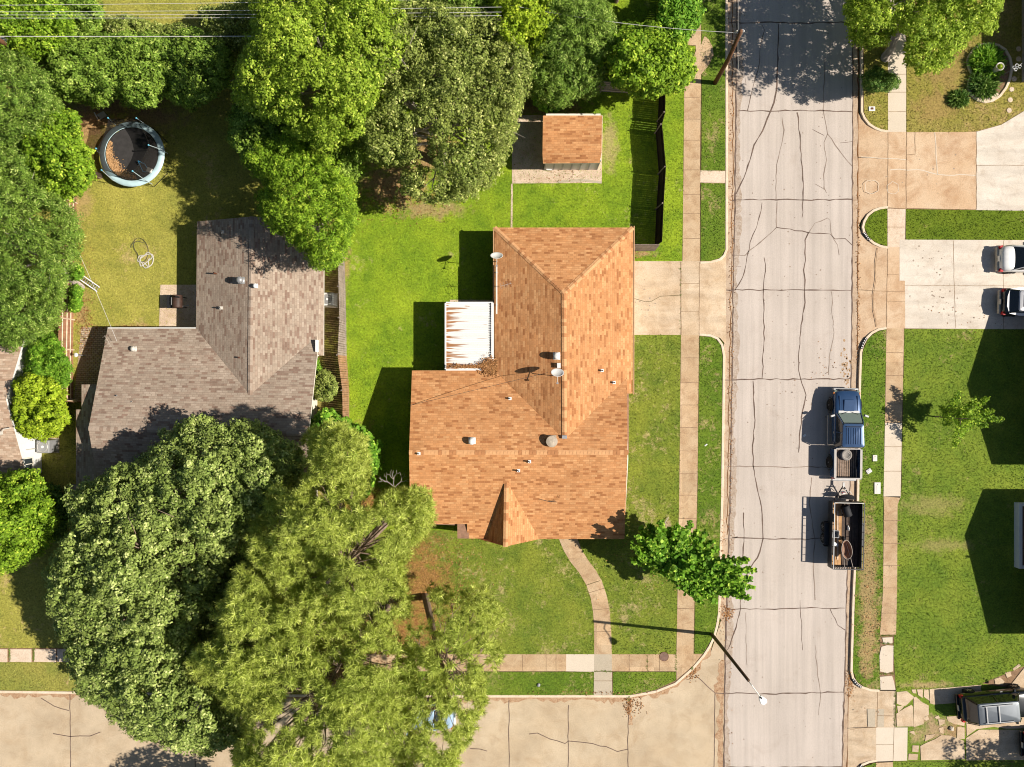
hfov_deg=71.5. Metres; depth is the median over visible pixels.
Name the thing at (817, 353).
oil stain
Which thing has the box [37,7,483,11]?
power line
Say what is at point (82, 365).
paving
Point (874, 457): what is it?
meter lid
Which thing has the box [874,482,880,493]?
meter lid
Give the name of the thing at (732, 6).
gutter
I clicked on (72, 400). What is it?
fence
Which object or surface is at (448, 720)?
sedan
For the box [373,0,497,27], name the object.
hackberry tree
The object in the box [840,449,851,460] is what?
bucket
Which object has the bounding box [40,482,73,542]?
bush
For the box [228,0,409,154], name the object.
elm tree
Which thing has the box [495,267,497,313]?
conduit
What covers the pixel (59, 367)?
shrub
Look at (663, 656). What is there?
manhole cover
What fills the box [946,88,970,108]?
ornamental grass
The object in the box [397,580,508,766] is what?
pine tree
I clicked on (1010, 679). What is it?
soil
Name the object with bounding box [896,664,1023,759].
broken driveway
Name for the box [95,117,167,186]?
trampoline
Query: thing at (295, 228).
pecan tree
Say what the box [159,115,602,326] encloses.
patio
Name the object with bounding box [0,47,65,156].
mimosa tree
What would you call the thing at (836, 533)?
metal box
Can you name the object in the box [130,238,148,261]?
garden hose
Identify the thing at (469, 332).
patio cover
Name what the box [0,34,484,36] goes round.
power line
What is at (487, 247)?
grass
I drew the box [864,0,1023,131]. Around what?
grass
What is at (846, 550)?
wheelbarrow
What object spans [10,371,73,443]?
shrub
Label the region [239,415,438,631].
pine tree
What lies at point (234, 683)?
pine tree
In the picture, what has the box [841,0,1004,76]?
cedar elm tree
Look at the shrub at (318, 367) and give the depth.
45.23 m
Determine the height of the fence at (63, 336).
1.630 m
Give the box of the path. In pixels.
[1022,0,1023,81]
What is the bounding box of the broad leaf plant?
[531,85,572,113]
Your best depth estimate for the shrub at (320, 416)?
44.02 m
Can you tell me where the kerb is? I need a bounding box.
[0,0,887,766]
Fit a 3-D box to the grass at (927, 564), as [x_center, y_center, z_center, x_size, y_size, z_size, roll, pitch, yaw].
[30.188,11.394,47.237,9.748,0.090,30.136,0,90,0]
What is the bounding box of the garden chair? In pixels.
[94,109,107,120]
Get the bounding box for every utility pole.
[0,37,37,64]
[713,29,744,84]
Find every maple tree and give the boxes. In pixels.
[41,412,305,757]
[185,532,285,713]
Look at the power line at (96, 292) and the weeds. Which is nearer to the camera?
the power line at (96, 292)
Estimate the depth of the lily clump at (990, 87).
46.91 m
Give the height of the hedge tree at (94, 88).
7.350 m
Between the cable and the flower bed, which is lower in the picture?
the cable
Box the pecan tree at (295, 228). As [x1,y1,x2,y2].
[239,131,362,275]
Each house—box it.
[0,316,41,476]
[70,216,324,530]
[409,226,634,546]
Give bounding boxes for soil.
[0,45,1023,766]
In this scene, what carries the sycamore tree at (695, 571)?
on the lawn at (930, 110)
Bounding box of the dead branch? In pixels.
[380,470,409,486]
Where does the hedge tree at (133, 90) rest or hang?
on the lawn at (930, 110)
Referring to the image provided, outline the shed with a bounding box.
[542,114,601,169]
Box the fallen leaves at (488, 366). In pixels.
[446,355,497,377]
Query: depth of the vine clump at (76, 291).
45.03 m
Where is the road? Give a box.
[723,0,853,766]
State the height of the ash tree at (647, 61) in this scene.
8.959 m
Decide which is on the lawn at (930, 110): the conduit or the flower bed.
the flower bed
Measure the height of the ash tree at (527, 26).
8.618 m
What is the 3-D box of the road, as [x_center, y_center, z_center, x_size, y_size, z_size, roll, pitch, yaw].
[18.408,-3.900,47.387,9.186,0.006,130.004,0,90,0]
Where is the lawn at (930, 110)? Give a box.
[0,0,1023,766]
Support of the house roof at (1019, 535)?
on the lawn at (930, 110)
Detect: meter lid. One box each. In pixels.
[868,106,874,110]
[872,455,876,460]
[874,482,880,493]
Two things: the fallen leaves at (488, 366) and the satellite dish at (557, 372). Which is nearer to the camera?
the satellite dish at (557, 372)
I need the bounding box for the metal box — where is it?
[833,530,838,537]
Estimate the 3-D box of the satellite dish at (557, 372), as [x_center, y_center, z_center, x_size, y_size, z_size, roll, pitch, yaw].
[2.813,-0.509,43.097,0.738,1.305,0.930,-27,90,0]
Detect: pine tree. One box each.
[183,561,411,766]
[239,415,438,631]
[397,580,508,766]
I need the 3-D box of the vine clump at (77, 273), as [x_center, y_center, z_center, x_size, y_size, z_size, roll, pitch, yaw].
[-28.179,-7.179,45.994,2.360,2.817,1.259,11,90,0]
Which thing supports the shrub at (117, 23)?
on the lawn at (930, 110)
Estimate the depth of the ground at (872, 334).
47.43 m
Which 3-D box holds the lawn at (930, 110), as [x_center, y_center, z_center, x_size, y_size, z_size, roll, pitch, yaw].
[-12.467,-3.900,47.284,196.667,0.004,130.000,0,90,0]
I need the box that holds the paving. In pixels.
[74,327,107,399]
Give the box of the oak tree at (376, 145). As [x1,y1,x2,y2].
[347,0,533,208]
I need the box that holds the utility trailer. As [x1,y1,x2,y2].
[820,482,864,569]
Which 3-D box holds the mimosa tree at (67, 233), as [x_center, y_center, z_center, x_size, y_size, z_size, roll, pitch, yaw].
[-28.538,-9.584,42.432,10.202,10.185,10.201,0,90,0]
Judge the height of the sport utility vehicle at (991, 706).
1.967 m
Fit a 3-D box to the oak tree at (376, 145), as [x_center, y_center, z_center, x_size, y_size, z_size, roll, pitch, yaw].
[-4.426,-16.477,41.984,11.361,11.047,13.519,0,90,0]
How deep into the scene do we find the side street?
47.40 m
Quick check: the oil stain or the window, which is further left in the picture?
the window
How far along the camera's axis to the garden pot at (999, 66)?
46.28 m
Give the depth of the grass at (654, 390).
47.26 m
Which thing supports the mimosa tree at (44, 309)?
on the lawn at (930, 110)
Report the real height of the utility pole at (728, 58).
7.320 m
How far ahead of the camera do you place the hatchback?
46.28 m
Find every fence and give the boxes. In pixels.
[58,197,77,399]
[67,398,80,401]
[336,253,348,416]
[392,66,628,94]
[635,244,659,250]
[654,95,665,243]
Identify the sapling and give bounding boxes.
[934,390,1004,447]
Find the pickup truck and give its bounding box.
[826,388,868,480]
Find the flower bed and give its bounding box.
[966,42,1012,103]
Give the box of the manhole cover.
[659,652,668,660]
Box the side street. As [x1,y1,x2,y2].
[0,621,724,766]
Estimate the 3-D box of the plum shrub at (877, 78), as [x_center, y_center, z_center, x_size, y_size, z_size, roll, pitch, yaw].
[23.681,-19.467,45.602,3.633,3.629,2.250,-31,90,0]
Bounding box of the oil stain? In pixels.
[635,73,1003,750]
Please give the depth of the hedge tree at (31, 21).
41.08 m
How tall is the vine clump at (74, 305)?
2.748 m
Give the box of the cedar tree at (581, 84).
[525,0,619,110]
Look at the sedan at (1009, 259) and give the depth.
46.39 m
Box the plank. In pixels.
[837,511,837,559]
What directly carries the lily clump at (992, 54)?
in the flower bed
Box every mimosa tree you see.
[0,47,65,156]
[0,144,86,298]
[0,276,70,354]
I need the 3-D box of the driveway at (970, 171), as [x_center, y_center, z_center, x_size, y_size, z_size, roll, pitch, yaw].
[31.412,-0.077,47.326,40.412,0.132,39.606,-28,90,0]
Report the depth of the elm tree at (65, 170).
40.63 m
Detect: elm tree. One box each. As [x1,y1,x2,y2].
[0,467,62,574]
[17,107,102,203]
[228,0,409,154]
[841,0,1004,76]
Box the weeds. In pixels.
[9,170,895,725]
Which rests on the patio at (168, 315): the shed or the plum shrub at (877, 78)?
the shed
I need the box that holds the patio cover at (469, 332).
[445,302,493,370]
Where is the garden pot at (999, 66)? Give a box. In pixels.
[992,62,1003,72]
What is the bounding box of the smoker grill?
[167,295,188,307]
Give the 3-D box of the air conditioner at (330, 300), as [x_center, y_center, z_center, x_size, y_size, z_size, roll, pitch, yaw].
[-12.075,-5.522,46.875,0.990,0.970,0.990,0,90,0]
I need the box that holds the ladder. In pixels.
[80,276,99,291]
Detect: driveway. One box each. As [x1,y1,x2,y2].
[634,111,1023,766]
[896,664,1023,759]
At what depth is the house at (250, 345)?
44.12 m
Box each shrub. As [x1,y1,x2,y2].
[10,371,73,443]
[21,330,74,388]
[40,0,106,35]
[101,12,194,37]
[194,0,251,56]
[310,407,383,501]
[313,369,338,401]
[316,358,322,371]
[858,65,901,93]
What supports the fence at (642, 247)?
on the lawn at (930, 110)
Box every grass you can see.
[0,662,338,694]
[344,334,680,654]
[345,0,694,530]
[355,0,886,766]
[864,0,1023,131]
[865,208,1023,244]
[893,328,1023,766]
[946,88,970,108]
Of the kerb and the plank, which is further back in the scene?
the kerb
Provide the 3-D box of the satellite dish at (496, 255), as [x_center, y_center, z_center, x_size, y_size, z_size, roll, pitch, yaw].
[-1.029,-7.761,44.347,0.738,1.405,0.930,27,90,0]
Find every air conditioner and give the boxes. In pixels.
[37,438,58,452]
[324,293,337,307]
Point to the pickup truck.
(844, 406)
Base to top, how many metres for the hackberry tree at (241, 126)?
7.685 m
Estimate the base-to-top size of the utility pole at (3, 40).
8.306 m
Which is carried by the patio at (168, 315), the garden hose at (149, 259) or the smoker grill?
the smoker grill
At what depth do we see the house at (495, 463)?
44.30 m
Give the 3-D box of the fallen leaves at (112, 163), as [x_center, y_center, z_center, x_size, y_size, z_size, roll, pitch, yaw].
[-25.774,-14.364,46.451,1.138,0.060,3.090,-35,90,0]
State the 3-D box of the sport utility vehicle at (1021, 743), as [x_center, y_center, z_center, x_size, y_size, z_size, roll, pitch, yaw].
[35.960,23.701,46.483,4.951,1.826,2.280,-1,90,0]
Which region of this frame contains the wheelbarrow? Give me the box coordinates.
[841,536,852,567]
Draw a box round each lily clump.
[964,41,1009,81]
[966,66,1002,102]
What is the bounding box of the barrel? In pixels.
[840,504,851,517]
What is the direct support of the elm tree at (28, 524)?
on the lawn at (930, 110)
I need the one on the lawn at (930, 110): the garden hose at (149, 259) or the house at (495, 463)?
the garden hose at (149, 259)
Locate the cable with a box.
[410,372,547,405]
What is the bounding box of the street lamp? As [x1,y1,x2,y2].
[710,632,766,704]
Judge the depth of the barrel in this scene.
46.30 m
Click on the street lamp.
(762, 700)
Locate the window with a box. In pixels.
[24,457,33,469]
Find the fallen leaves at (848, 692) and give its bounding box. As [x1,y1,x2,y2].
[56,2,1012,760]
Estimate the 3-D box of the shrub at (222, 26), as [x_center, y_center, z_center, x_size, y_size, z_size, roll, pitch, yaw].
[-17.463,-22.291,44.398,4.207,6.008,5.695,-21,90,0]
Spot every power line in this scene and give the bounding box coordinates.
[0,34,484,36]
[7,104,116,340]
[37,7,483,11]
[56,1,326,4]
[153,12,477,14]
[219,15,501,17]
[506,4,737,32]
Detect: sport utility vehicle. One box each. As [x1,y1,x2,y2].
[954,684,1023,725]
[1019,730,1023,755]
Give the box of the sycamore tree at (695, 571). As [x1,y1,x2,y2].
[630,519,756,606]
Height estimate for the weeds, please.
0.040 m
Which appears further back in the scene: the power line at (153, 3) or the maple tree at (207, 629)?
the maple tree at (207, 629)
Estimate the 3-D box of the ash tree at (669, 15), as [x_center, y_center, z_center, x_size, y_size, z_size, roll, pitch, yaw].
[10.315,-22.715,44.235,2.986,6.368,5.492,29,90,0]
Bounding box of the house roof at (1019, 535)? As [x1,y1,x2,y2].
[1014,502,1023,568]
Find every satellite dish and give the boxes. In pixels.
[490,252,502,266]
[551,368,563,383]
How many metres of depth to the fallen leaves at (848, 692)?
47.23 m
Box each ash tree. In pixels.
[487,0,559,59]
[598,17,698,100]
[656,0,706,41]
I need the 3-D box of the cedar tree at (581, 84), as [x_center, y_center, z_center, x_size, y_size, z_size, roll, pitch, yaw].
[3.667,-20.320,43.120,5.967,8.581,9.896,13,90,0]
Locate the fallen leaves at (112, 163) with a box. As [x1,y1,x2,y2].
[106,141,126,171]
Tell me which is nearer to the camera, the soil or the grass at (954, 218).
the grass at (954, 218)
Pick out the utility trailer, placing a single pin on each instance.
(854, 535)
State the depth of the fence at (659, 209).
46.37 m
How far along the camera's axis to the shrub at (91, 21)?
43.39 m
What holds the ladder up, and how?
on the lawn at (930, 110)
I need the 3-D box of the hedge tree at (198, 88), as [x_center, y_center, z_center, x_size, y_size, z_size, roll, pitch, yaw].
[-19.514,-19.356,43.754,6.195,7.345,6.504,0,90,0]
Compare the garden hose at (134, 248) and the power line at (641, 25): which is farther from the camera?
the garden hose at (134, 248)
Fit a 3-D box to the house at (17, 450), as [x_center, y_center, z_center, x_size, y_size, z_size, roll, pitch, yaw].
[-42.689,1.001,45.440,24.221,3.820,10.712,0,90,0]
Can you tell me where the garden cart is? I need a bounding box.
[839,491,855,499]
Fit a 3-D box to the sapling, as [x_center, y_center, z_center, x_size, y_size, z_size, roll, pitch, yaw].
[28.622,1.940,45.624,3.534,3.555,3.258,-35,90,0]
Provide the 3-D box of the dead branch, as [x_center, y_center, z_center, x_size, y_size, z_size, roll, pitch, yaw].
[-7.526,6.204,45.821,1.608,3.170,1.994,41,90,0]
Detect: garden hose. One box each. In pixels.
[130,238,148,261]
[137,252,153,267]
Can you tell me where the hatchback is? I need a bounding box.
[997,287,1023,316]
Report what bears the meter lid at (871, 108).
on the lawn at (930, 110)
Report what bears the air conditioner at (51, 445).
on the lawn at (930, 110)
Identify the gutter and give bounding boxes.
[720,0,859,766]
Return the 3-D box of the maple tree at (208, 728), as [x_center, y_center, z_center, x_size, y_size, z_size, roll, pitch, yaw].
[-20.781,11.565,41.805,15.168,11.311,21.278,13,90,0]
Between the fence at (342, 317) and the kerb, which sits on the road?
the kerb
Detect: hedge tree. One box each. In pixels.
[0,0,79,62]
[41,23,123,109]
[103,28,176,110]
[158,25,236,112]
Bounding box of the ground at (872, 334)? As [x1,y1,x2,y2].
[705,47,885,685]
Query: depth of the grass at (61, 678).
47.26 m
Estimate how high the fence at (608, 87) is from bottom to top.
1.630 m
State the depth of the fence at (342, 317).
46.34 m
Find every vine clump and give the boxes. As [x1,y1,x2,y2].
[66,297,83,312]
[67,283,83,298]
[68,263,84,281]
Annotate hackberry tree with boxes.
[224,102,364,183]
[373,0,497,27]
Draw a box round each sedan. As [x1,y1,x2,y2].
[407,700,455,733]
[995,245,1023,273]
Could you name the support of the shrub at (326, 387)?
on the lawn at (930, 110)

